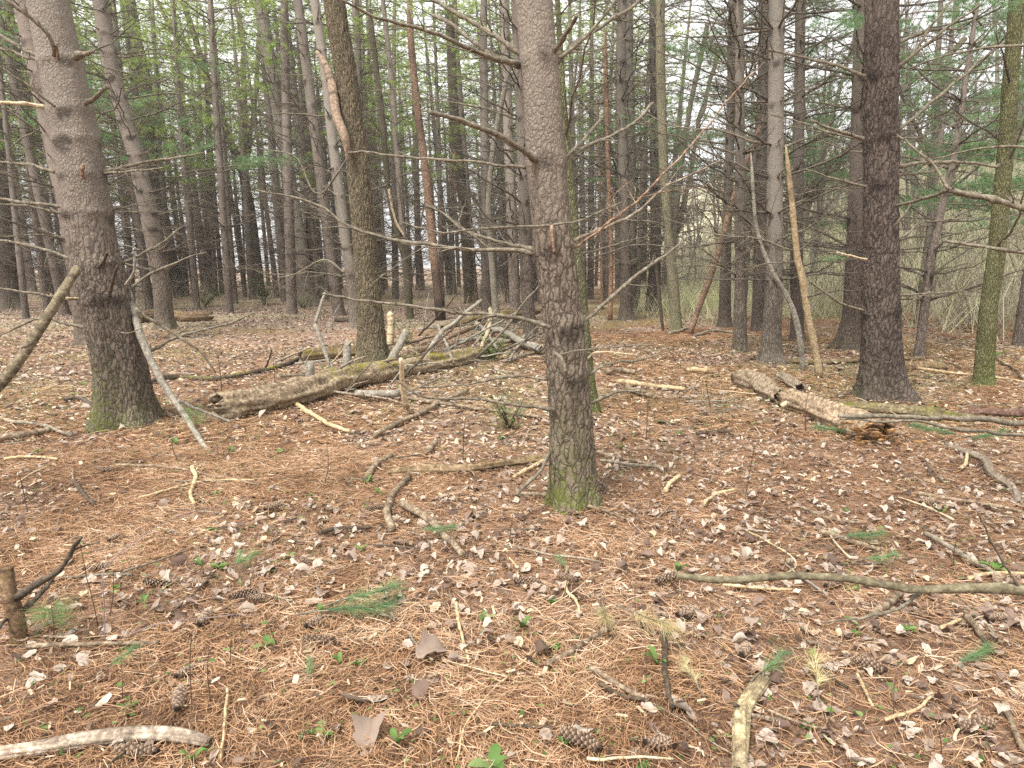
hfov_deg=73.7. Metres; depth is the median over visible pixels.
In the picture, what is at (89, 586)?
seedling stem
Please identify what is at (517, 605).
dry leaf
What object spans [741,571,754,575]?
dry leaf
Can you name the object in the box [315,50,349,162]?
broken limb
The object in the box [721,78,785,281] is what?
bare tree
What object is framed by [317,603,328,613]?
green plant
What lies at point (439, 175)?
pine tree
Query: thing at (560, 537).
dry leaf
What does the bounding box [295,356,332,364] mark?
dead branch
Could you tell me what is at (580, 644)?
stick
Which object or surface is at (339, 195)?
pine tree
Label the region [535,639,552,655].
dry leaf
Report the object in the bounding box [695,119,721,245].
bare tree
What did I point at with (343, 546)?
dry leaf
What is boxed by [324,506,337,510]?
pine cone
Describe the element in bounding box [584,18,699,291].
pine tree
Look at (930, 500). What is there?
pine cone
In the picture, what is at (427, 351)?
dead branch
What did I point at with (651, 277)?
pine tree
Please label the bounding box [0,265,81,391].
leaning pole
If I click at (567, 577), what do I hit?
seedling stem
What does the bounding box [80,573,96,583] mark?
dry leaf
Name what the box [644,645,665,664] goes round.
green plant
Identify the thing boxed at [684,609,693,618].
pine cone
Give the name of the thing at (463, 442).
seedling stem
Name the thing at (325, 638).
pine cone
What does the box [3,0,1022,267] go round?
sky
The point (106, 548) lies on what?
twig
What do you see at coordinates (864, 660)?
pine cone
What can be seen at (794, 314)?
dead snag
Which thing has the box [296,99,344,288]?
pine tree
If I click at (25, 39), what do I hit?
pine tree
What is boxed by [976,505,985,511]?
dry leaf
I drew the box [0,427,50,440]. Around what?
stick
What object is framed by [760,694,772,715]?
seedling stem
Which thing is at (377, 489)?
green plant
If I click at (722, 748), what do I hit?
twig
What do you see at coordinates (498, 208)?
bare tree
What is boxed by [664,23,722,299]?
broadleaf tree
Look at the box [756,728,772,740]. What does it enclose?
dry leaf
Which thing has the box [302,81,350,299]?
bare tree
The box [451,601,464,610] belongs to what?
dry leaf
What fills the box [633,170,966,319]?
undergrowth
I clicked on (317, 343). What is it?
dead branch
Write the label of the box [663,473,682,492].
stick
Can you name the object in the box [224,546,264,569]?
pine sprig
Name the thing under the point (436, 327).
dead branch
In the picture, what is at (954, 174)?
bare tree
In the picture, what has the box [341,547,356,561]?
dry leaf
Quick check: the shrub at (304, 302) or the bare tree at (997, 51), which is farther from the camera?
the bare tree at (997, 51)
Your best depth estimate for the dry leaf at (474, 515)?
4.06 m
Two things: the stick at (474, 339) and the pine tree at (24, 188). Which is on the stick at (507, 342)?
the stick at (474, 339)
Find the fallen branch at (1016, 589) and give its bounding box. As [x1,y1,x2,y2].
[676,511,1023,622]
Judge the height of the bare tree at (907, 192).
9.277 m
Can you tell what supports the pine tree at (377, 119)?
on the ground at (774, 568)
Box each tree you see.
[0,0,93,311]
[0,0,147,289]
[0,0,223,346]
[0,0,255,433]
[0,0,308,329]
[0,6,71,315]
[0,8,57,291]
[0,11,112,309]
[0,14,33,262]
[0,16,29,290]
[1,0,124,273]
[1,6,122,300]
[3,10,58,281]
[3,19,58,279]
[4,0,97,300]
[4,2,146,274]
[4,23,61,285]
[6,4,127,234]
[6,19,42,290]
[6,70,40,264]
[7,25,64,282]
[8,51,63,275]
[13,111,55,258]
[39,21,159,277]
[44,6,152,273]
[70,0,182,300]
[71,0,195,309]
[72,4,139,290]
[74,11,131,243]
[75,0,229,296]
[75,4,149,294]
[76,0,197,302]
[77,13,137,259]
[82,0,221,291]
[83,0,205,283]
[85,0,254,309]
[85,39,188,276]
[92,65,176,275]
[101,62,184,270]
[103,0,207,297]
[106,144,139,280]
[109,0,238,295]
[109,38,200,276]
[114,69,132,256]
[117,9,196,258]
[119,0,235,288]
[125,0,309,313]
[131,1,272,295]
[137,1,240,291]
[144,0,281,303]
[145,2,274,293]
[146,1,253,292]
[155,2,233,280]
[157,0,266,296]
[159,0,275,296]
[162,115,197,286]
[163,80,238,257]
[166,116,188,283]
[169,0,281,299]
[182,71,261,237]
[184,0,350,307]
[186,19,280,271]
[186,63,267,284]
[195,46,265,287]
[198,0,388,301]
[203,0,281,296]
[203,0,318,301]
[205,0,392,315]
[209,50,295,290]
[215,0,384,285]
[216,0,346,313]
[221,0,481,327]
[223,0,329,274]
[227,43,334,270]
[232,54,282,278]
[233,43,292,253]
[234,15,320,240]
[237,173,259,269]
[239,72,277,285]
[250,0,763,515]
[255,0,351,292]
[259,0,389,364]
[271,2,369,280]
[274,34,370,237]
[279,0,427,296]
[279,34,343,278]
[291,0,391,273]
[291,1,440,296]
[291,97,333,295]
[292,10,352,253]
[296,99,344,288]
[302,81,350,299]
[303,0,425,301]
[305,0,423,295]
[312,1,407,277]
[321,3,417,289]
[322,0,405,272]
[323,30,421,290]
[326,0,484,314]
[351,0,446,298]
[351,0,477,294]
[352,31,404,267]
[359,0,499,303]
[362,0,445,319]
[364,62,427,281]
[365,34,432,278]
[366,38,411,287]
[370,0,651,322]
[372,0,680,341]
[373,51,426,286]
[377,24,438,273]
[377,70,447,289]
[383,50,471,276]
[384,0,455,290]
[391,0,496,278]
[398,0,490,289]
[404,0,509,299]
[405,166,437,274]
[407,89,477,293]
[409,0,518,290]
[416,134,456,241]
[422,0,531,311]
[423,87,497,266]
[424,71,477,286]
[426,73,495,281]
[430,0,536,302]
[436,4,480,303]
[440,77,491,273]
[441,0,519,277]
[441,65,517,265]
[445,0,556,294]
[449,91,513,306]
[465,89,517,288]
[468,1,577,281]
[470,0,609,289]
[471,0,583,304]
[472,1,589,300]
[475,101,519,270]
[487,6,587,209]
[492,0,730,320]
[507,0,620,414]
[517,13,615,230]
[533,0,862,352]
[553,0,633,289]
[553,0,638,277]
[560,0,691,300]
[561,0,644,298]
[565,0,719,313]
[565,4,648,280]
[565,19,645,282]
[567,6,681,251]
[571,2,676,295]
[574,0,753,311]
[575,90,617,278]
[576,0,648,288]
[578,90,615,285]
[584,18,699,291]
[586,30,649,280]
[587,0,720,307]
[587,25,684,277]
[593,1,706,290]
[602,0,853,327]
[609,0,1023,364]
[615,70,682,283]
[617,0,715,331]
[634,0,908,331]
[637,0,988,340]
[642,0,746,295]
[655,0,1023,351]
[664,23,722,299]
[667,105,705,264]
[674,121,709,253]
[677,157,696,280]
[681,182,714,287]
[684,142,706,266]
[684,156,717,277]
[685,147,724,285]
[688,6,793,240]
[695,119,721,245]
[705,7,790,234]
[705,166,723,229]
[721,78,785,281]
[764,0,1023,356]
[768,0,1023,404]
[782,3,904,306]
[783,40,818,258]
[784,14,849,279]
[784,29,852,288]
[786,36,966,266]
[812,127,845,263]
[815,47,850,209]
[822,100,849,218]
[824,2,911,230]
[835,8,920,202]
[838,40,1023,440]
[839,0,1018,236]
[844,0,960,238]
[846,19,987,195]
[899,0,962,222]
[899,5,943,263]
[899,39,942,264]
[900,0,937,124]
[900,0,1007,258]
[916,3,970,134]
[920,0,1023,386]
[929,124,967,225]
[941,26,1005,164]
[948,31,993,132]
[954,0,1004,149]
[955,25,994,136]
[955,104,998,226]
[956,3,1022,143]
[973,78,996,171]
[988,33,1023,165]
[995,28,1023,138]
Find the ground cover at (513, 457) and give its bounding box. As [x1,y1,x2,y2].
[1,337,1022,767]
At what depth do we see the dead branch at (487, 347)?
10.16 m
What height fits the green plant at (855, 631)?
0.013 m
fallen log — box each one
[0,725,214,759]
[63,396,90,405]
[139,309,214,322]
[151,374,179,383]
[183,356,300,380]
[206,292,493,421]
[298,344,355,363]
[334,317,348,321]
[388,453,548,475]
[417,300,521,352]
[440,308,540,328]
[490,327,544,351]
[730,369,787,407]
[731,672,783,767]
[774,371,805,391]
[776,388,926,446]
[785,356,923,364]
[840,402,989,423]
[905,361,948,369]
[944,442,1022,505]
[952,408,1023,418]
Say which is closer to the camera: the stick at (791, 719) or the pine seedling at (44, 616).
the stick at (791, 719)
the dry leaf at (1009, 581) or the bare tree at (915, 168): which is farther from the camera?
the bare tree at (915, 168)
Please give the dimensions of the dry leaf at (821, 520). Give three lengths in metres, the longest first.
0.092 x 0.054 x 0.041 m
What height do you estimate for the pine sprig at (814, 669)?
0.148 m
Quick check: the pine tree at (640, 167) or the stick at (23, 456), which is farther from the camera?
the pine tree at (640, 167)
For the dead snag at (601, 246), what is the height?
7.387 m
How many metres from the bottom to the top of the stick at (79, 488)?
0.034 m
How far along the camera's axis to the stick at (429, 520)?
3.89 m
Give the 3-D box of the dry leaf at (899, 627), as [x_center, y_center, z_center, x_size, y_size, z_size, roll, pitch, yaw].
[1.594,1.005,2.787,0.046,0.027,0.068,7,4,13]
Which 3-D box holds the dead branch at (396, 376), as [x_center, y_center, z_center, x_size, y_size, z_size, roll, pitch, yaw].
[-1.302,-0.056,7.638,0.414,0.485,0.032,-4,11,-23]
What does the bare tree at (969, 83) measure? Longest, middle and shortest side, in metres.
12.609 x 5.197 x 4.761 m
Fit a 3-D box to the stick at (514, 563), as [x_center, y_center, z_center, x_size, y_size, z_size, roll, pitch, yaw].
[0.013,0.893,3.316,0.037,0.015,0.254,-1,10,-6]
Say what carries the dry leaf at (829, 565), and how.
on the ground at (774, 568)
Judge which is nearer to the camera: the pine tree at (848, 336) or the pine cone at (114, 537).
the pine cone at (114, 537)
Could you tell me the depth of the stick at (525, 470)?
4.94 m
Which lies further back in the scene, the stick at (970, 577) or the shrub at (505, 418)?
the shrub at (505, 418)
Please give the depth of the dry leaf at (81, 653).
2.58 m
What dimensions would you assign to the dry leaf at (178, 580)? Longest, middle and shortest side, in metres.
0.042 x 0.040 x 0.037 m
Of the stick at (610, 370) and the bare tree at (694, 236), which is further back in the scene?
the bare tree at (694, 236)
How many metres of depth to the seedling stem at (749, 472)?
4.36 m
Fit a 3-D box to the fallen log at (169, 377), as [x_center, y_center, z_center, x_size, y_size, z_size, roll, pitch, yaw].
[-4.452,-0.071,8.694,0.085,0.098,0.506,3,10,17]
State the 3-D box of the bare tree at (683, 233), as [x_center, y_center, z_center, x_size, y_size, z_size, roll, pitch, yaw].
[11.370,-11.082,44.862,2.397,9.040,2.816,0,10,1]
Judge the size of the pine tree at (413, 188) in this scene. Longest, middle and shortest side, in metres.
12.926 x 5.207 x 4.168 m
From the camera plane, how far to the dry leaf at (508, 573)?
3.24 m
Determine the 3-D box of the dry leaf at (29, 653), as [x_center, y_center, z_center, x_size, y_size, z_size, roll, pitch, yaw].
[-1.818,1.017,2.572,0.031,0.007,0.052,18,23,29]
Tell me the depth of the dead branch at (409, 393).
7.74 m
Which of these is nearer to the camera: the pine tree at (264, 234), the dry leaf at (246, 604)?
the dry leaf at (246, 604)
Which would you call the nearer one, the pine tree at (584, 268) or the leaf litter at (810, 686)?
the leaf litter at (810, 686)
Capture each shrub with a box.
[186,283,222,305]
[246,271,280,304]
[297,295,311,308]
[390,315,419,344]
[475,332,508,360]
[481,383,537,428]
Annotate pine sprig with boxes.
[98,640,145,672]
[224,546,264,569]
[233,547,246,570]
[295,593,402,623]
[303,651,317,683]
[323,572,410,611]
[409,521,465,538]
[552,550,566,571]
[577,598,619,640]
[616,597,701,650]
[670,649,706,696]
[750,640,797,682]
[800,639,839,702]
[811,420,852,437]
[827,525,891,542]
[852,547,907,562]
[905,422,977,440]
[947,638,1001,673]
[953,425,1009,445]
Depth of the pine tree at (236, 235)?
31.77 m
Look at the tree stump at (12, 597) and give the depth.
2.64 m
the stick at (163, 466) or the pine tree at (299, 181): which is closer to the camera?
the stick at (163, 466)
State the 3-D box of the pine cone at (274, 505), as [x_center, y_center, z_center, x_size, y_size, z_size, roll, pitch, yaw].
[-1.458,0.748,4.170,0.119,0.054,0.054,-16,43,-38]
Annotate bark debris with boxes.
[0,341,1023,767]
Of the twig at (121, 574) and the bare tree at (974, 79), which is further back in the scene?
the bare tree at (974, 79)
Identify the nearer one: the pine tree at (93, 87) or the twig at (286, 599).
the twig at (286, 599)
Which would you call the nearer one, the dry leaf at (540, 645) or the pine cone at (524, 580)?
the dry leaf at (540, 645)
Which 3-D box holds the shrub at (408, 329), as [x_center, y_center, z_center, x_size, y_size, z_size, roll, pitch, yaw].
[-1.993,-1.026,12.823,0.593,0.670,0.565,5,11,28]
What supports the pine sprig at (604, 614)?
on the ground at (774, 568)
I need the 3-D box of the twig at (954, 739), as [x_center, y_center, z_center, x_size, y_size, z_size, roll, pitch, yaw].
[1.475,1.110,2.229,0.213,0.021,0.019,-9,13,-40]
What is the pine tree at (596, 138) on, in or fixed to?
on the ground at (774, 568)
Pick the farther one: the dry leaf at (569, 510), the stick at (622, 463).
the stick at (622, 463)
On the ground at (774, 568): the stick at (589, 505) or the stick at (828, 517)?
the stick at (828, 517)
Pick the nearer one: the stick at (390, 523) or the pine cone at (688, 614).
the pine cone at (688, 614)
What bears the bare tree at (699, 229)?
on the ground at (774, 568)
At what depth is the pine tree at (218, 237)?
34.25 m
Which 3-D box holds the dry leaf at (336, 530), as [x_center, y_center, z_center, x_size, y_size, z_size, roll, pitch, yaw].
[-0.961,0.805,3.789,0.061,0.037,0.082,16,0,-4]
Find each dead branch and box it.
[265,347,272,367]
[275,349,306,361]
[280,371,380,376]
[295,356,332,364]
[300,305,339,373]
[328,356,367,368]
[333,364,424,418]
[341,354,374,396]
[374,390,424,398]
[378,357,412,401]
[383,354,422,362]
[397,361,445,366]
[404,310,468,377]
[409,333,445,343]
[416,327,460,345]
[417,324,473,329]
[418,292,459,335]
[423,295,431,323]
[428,358,495,370]
[450,344,508,359]
[454,296,470,348]
[455,312,515,344]
[455,318,462,348]
[471,308,496,347]
[473,327,493,352]
[477,286,538,357]
[500,331,542,352]
[509,326,541,353]
[515,321,543,351]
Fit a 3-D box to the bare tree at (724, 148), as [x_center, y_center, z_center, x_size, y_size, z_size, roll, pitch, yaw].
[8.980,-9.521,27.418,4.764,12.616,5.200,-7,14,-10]
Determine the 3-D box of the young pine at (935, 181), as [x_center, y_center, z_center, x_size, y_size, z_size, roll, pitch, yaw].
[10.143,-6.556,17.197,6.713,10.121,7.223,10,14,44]
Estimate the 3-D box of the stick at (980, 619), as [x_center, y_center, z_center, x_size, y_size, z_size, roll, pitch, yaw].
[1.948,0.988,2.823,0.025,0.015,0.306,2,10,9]
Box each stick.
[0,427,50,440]
[4,455,57,459]
[7,419,72,436]
[25,640,159,648]
[72,478,95,505]
[115,463,258,485]
[138,478,254,498]
[188,465,197,504]
[219,686,228,760]
[294,401,350,432]
[307,556,330,561]
[318,525,369,534]
[340,693,386,701]
[362,453,393,481]
[372,388,468,437]
[383,473,411,532]
[385,590,394,620]
[398,500,465,556]
[407,396,546,419]
[408,631,432,660]
[425,440,437,452]
[443,332,489,350]
[454,601,468,653]
[455,337,506,341]
[455,628,560,760]
[466,316,498,350]
[479,333,542,348]
[480,307,492,347]
[491,722,555,728]
[500,351,537,363]
[508,333,525,360]
[508,557,518,576]
[512,459,543,478]
[515,491,625,519]
[545,619,616,665]
[564,565,580,614]
[589,664,647,697]
[596,450,666,468]
[598,681,648,701]
[600,459,659,468]
[604,367,635,374]
[617,379,684,390]
[625,385,652,396]
[661,620,674,709]
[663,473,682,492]
[667,326,688,334]
[668,695,690,712]
[685,367,708,372]
[693,329,732,336]
[696,430,733,436]
[702,488,736,504]
[722,584,792,590]
[741,527,796,583]
[766,708,833,729]
[800,505,870,524]
[809,658,848,688]
[818,528,880,551]
[855,672,873,706]
[869,591,904,618]
[883,696,932,720]
[916,491,1023,513]
[918,367,1023,382]
[923,531,1004,579]
[939,618,962,629]
[959,453,968,469]
[963,604,1001,642]
[963,612,986,642]
[966,571,1023,579]
[995,358,1023,380]
[1000,700,1023,752]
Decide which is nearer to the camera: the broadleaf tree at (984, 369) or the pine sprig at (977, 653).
the pine sprig at (977, 653)
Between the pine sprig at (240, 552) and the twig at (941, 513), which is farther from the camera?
the twig at (941, 513)
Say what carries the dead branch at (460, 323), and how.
on the ground at (774, 568)
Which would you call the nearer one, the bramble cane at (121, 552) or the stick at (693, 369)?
the bramble cane at (121, 552)
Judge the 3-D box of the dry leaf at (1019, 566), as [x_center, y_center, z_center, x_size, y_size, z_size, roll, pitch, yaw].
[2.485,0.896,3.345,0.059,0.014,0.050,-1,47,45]
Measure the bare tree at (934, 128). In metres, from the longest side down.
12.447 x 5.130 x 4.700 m
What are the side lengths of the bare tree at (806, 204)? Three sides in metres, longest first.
12.072 x 4.976 x 4.558 m
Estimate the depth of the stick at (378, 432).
6.70 m
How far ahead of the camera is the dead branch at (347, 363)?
8.23 m
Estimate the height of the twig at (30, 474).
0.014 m
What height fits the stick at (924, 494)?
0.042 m
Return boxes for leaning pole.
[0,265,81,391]
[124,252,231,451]
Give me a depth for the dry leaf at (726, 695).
2.35 m
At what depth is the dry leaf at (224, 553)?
3.47 m
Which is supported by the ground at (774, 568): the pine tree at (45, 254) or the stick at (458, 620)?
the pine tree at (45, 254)
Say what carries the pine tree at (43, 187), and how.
on the ground at (774, 568)
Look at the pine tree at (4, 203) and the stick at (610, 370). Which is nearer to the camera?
the stick at (610, 370)
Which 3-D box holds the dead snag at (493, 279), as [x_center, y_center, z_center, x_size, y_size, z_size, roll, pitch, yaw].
[0.178,-4.576,16.121,3.140,6.738,1.226,-2,10,-11]
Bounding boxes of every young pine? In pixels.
[0,0,204,318]
[580,0,910,306]
[667,0,852,185]
[734,0,1023,322]
[830,1,1023,346]
[901,70,1023,218]
[927,0,1023,254]
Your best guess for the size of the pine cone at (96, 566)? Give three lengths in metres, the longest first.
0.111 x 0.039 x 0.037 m
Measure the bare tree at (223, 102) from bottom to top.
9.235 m
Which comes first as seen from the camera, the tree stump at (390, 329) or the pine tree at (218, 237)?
the tree stump at (390, 329)
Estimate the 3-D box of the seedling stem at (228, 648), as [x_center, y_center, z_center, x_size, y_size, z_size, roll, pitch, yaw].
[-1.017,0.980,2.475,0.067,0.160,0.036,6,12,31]
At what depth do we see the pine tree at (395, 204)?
29.79 m
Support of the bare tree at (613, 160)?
on the ground at (774, 568)
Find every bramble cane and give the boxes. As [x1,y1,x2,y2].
[102,504,240,640]
[108,614,250,646]
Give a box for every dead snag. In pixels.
[395,0,483,320]
[458,69,534,326]
[570,28,680,320]
[570,88,636,308]
[628,256,699,330]
[666,144,860,377]
[688,114,764,333]
[690,153,805,370]
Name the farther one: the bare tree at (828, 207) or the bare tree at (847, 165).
the bare tree at (828, 207)
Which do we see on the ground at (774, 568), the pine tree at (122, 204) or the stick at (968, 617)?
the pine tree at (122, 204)
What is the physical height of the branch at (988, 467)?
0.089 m
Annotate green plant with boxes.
[35,724,47,730]
[116,701,138,713]
[136,594,148,604]
[178,747,204,759]
[192,557,201,565]
[211,562,228,568]
[252,635,274,648]
[305,720,332,737]
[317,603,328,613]
[332,652,341,663]
[353,657,367,665]
[373,487,385,496]
[390,728,412,744]
[467,743,506,767]
[478,610,495,620]
[513,616,530,627]
[547,638,560,649]
[558,736,570,745]
[637,758,651,767]
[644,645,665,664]
[675,562,687,570]
[799,720,816,729]
[845,585,858,589]
[852,629,861,635]
[901,624,917,631]
[979,561,1006,570]
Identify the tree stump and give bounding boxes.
[0,536,100,646]
[387,311,394,343]
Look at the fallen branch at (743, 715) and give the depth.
2.23 m
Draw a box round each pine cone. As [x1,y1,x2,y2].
[82,562,108,570]
[96,466,112,471]
[107,532,119,541]
[111,742,159,758]
[142,578,176,587]
[171,683,186,711]
[174,663,195,678]
[193,578,208,584]
[196,608,213,626]
[229,588,257,598]
[244,593,265,600]
[263,501,282,510]
[300,633,335,644]
[304,614,322,627]
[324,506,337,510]
[365,504,383,510]
[393,539,409,544]
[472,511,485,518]
[514,576,541,583]
[556,571,578,581]
[558,724,602,751]
[643,733,671,750]
[655,570,681,582]
[675,605,698,618]
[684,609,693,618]
[738,641,751,657]
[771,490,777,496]
[823,581,841,588]
[852,653,887,672]
[918,496,934,504]
[954,715,997,731]
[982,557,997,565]
[983,612,1007,620]
[992,573,1002,581]
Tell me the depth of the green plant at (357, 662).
2.56 m
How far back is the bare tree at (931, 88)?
54.81 m
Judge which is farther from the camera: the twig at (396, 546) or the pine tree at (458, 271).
the pine tree at (458, 271)
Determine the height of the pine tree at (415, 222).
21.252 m
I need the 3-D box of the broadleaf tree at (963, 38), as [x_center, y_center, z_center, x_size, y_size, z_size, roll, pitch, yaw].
[16.603,-10.341,31.902,7.475,10.783,1.900,-1,10,-7]
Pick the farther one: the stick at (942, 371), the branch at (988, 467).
the stick at (942, 371)
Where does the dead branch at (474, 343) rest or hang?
on the ground at (774, 568)
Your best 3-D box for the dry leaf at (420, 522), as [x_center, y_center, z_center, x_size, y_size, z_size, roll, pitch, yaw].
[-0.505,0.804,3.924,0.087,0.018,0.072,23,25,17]
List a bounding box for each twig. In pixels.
[5,385,42,388]
[6,441,31,443]
[16,465,48,482]
[43,635,68,638]
[56,573,132,578]
[93,544,125,551]
[103,723,154,767]
[123,547,193,571]
[170,570,215,612]
[175,480,226,481]
[239,589,293,602]
[346,601,392,618]
[367,543,420,549]
[388,453,427,459]
[442,658,507,676]
[444,589,449,611]
[501,528,538,530]
[518,547,599,562]
[551,572,595,604]
[587,755,673,761]
[608,465,663,467]
[645,700,732,754]
[688,399,730,401]
[700,409,733,413]
[719,390,757,394]
[737,529,774,533]
[759,481,778,484]
[783,562,828,595]
[816,563,871,564]
[830,535,851,558]
[898,497,954,520]
[925,455,929,475]
[952,708,977,741]
[959,404,990,407]
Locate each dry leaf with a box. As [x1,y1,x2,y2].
[15,513,24,521]
[21,649,36,657]
[60,634,77,646]
[73,651,90,658]
[76,653,88,665]
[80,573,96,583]
[90,692,111,707]
[101,623,110,632]
[157,498,166,506]
[158,588,172,595]
[159,569,169,576]
[162,574,169,586]
[170,554,187,566]
[172,577,184,584]
[219,547,232,556]
[227,567,234,574]
[238,600,257,611]
[240,619,250,629]
[255,515,266,521]
[259,583,265,590]
[261,565,273,575]
[292,563,311,573]
[305,597,316,603]
[313,559,322,567]
[315,587,328,595]
[324,569,338,574]
[334,525,344,533]
[339,542,349,550]
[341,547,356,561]
[350,711,385,751]
[402,639,412,647]
[411,677,428,699]
[415,627,445,657]
[417,520,429,527]
[448,651,462,661]
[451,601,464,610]
[461,562,473,572]
[465,511,472,518]
[504,571,513,578]
[511,546,518,554]
[511,602,518,609]
[515,512,523,518]
[519,562,530,571]
[519,611,529,626]
[529,582,540,588]
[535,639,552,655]
[545,536,553,546]
[556,534,565,544]
[556,580,568,587]
[567,508,577,513]
[573,723,592,731]
[641,549,654,556]
[647,721,657,731]
[652,607,659,616]
[672,741,689,753]
[676,618,684,630]
[687,567,699,571]
[690,505,699,512]
[712,624,722,633]
[721,554,730,561]
[722,689,730,706]
[740,546,750,560]
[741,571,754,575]
[745,532,754,540]
[752,658,766,670]
[753,595,765,605]
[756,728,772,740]
[763,746,774,756]
[770,670,780,684]
[783,515,792,520]
[791,700,800,710]
[812,518,826,526]
[815,523,825,529]
[823,549,833,559]
[827,553,842,563]
[828,527,840,533]
[828,562,837,571]
[828,727,845,744]
[832,659,849,665]
[846,749,859,763]
[849,757,875,762]
[895,602,905,611]
[896,624,910,633]
[902,675,912,680]
[923,711,950,720]
[924,739,935,751]
[927,676,936,683]
[928,759,944,767]
[945,523,962,532]
[946,500,956,506]
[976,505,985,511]
[992,648,1003,654]
[1005,575,1020,584]
[1007,620,1019,626]
[1012,563,1023,570]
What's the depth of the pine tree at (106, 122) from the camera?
28.69 m
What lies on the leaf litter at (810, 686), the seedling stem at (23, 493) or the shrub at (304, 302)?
the seedling stem at (23, 493)
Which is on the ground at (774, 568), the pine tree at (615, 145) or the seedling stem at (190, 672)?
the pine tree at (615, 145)
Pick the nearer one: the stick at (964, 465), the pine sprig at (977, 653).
the pine sprig at (977, 653)
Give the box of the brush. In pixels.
[613,103,1023,340]
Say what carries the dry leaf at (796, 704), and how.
on the ground at (774, 568)
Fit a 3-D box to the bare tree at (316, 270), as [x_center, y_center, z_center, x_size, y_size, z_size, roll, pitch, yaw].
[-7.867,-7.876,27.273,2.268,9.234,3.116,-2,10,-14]
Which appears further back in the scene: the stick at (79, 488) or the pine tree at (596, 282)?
the pine tree at (596, 282)
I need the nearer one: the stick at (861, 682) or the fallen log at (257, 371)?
the stick at (861, 682)
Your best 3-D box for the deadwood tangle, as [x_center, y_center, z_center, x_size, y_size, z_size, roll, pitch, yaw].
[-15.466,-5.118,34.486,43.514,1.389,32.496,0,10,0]
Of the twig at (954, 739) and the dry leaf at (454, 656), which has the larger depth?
the dry leaf at (454, 656)
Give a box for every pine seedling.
[18,589,83,639]
[179,404,210,441]
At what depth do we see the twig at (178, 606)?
3.01 m
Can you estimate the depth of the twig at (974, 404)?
7.24 m
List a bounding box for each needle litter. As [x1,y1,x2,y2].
[0,311,1023,451]
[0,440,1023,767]
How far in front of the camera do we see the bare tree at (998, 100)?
27.64 m
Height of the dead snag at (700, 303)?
4.797 m
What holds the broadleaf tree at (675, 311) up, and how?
on the ground at (774, 568)
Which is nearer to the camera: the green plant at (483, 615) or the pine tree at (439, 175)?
the green plant at (483, 615)
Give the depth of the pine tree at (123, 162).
33.93 m
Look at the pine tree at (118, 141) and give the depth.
41.08 m
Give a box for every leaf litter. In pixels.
[0,244,1023,434]
[0,424,1023,767]
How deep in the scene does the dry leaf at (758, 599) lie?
3.03 m
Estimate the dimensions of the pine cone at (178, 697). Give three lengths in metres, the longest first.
0.160 x 0.054 x 0.044 m
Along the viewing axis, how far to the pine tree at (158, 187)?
31.54 m
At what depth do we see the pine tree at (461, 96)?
28.92 m
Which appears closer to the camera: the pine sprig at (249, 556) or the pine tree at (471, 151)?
the pine sprig at (249, 556)
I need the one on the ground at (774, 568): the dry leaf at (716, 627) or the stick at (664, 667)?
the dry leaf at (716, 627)
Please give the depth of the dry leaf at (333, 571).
3.21 m
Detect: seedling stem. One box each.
[18,472,27,513]
[79,542,98,626]
[107,569,116,615]
[114,657,122,701]
[171,430,177,462]
[186,631,192,713]
[205,641,215,704]
[217,351,221,390]
[222,639,233,669]
[261,621,279,649]
[324,448,328,485]
[462,417,465,460]
[563,554,567,596]
[581,469,596,518]
[634,584,640,615]
[642,641,648,709]
[645,397,649,439]
[706,370,710,407]
[745,444,754,499]
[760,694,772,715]
[805,393,807,430]
[824,685,833,740]
[856,708,867,735]
[886,663,897,721]
[929,713,941,754]
[953,532,959,569]
[983,724,993,756]
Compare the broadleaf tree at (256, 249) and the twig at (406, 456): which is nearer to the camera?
the twig at (406, 456)
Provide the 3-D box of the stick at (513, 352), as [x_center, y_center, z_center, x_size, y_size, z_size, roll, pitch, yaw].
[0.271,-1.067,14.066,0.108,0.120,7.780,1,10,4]
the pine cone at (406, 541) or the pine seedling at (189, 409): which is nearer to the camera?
the pine cone at (406, 541)
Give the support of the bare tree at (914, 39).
on the ground at (774, 568)
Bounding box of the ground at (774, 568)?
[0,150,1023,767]
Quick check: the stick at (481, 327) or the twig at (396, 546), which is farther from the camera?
the stick at (481, 327)
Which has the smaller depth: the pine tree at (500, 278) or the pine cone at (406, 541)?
the pine cone at (406, 541)
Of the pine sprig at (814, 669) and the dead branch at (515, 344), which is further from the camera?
the dead branch at (515, 344)
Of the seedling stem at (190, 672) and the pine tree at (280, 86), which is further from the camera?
the pine tree at (280, 86)
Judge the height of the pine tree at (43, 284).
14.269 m
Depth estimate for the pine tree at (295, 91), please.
26.75 m
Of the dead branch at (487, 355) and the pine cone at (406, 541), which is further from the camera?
the dead branch at (487, 355)
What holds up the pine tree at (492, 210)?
on the ground at (774, 568)
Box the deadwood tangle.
[0,270,606,315]
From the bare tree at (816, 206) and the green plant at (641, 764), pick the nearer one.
the green plant at (641, 764)
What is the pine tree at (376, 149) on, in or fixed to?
on the ground at (774, 568)

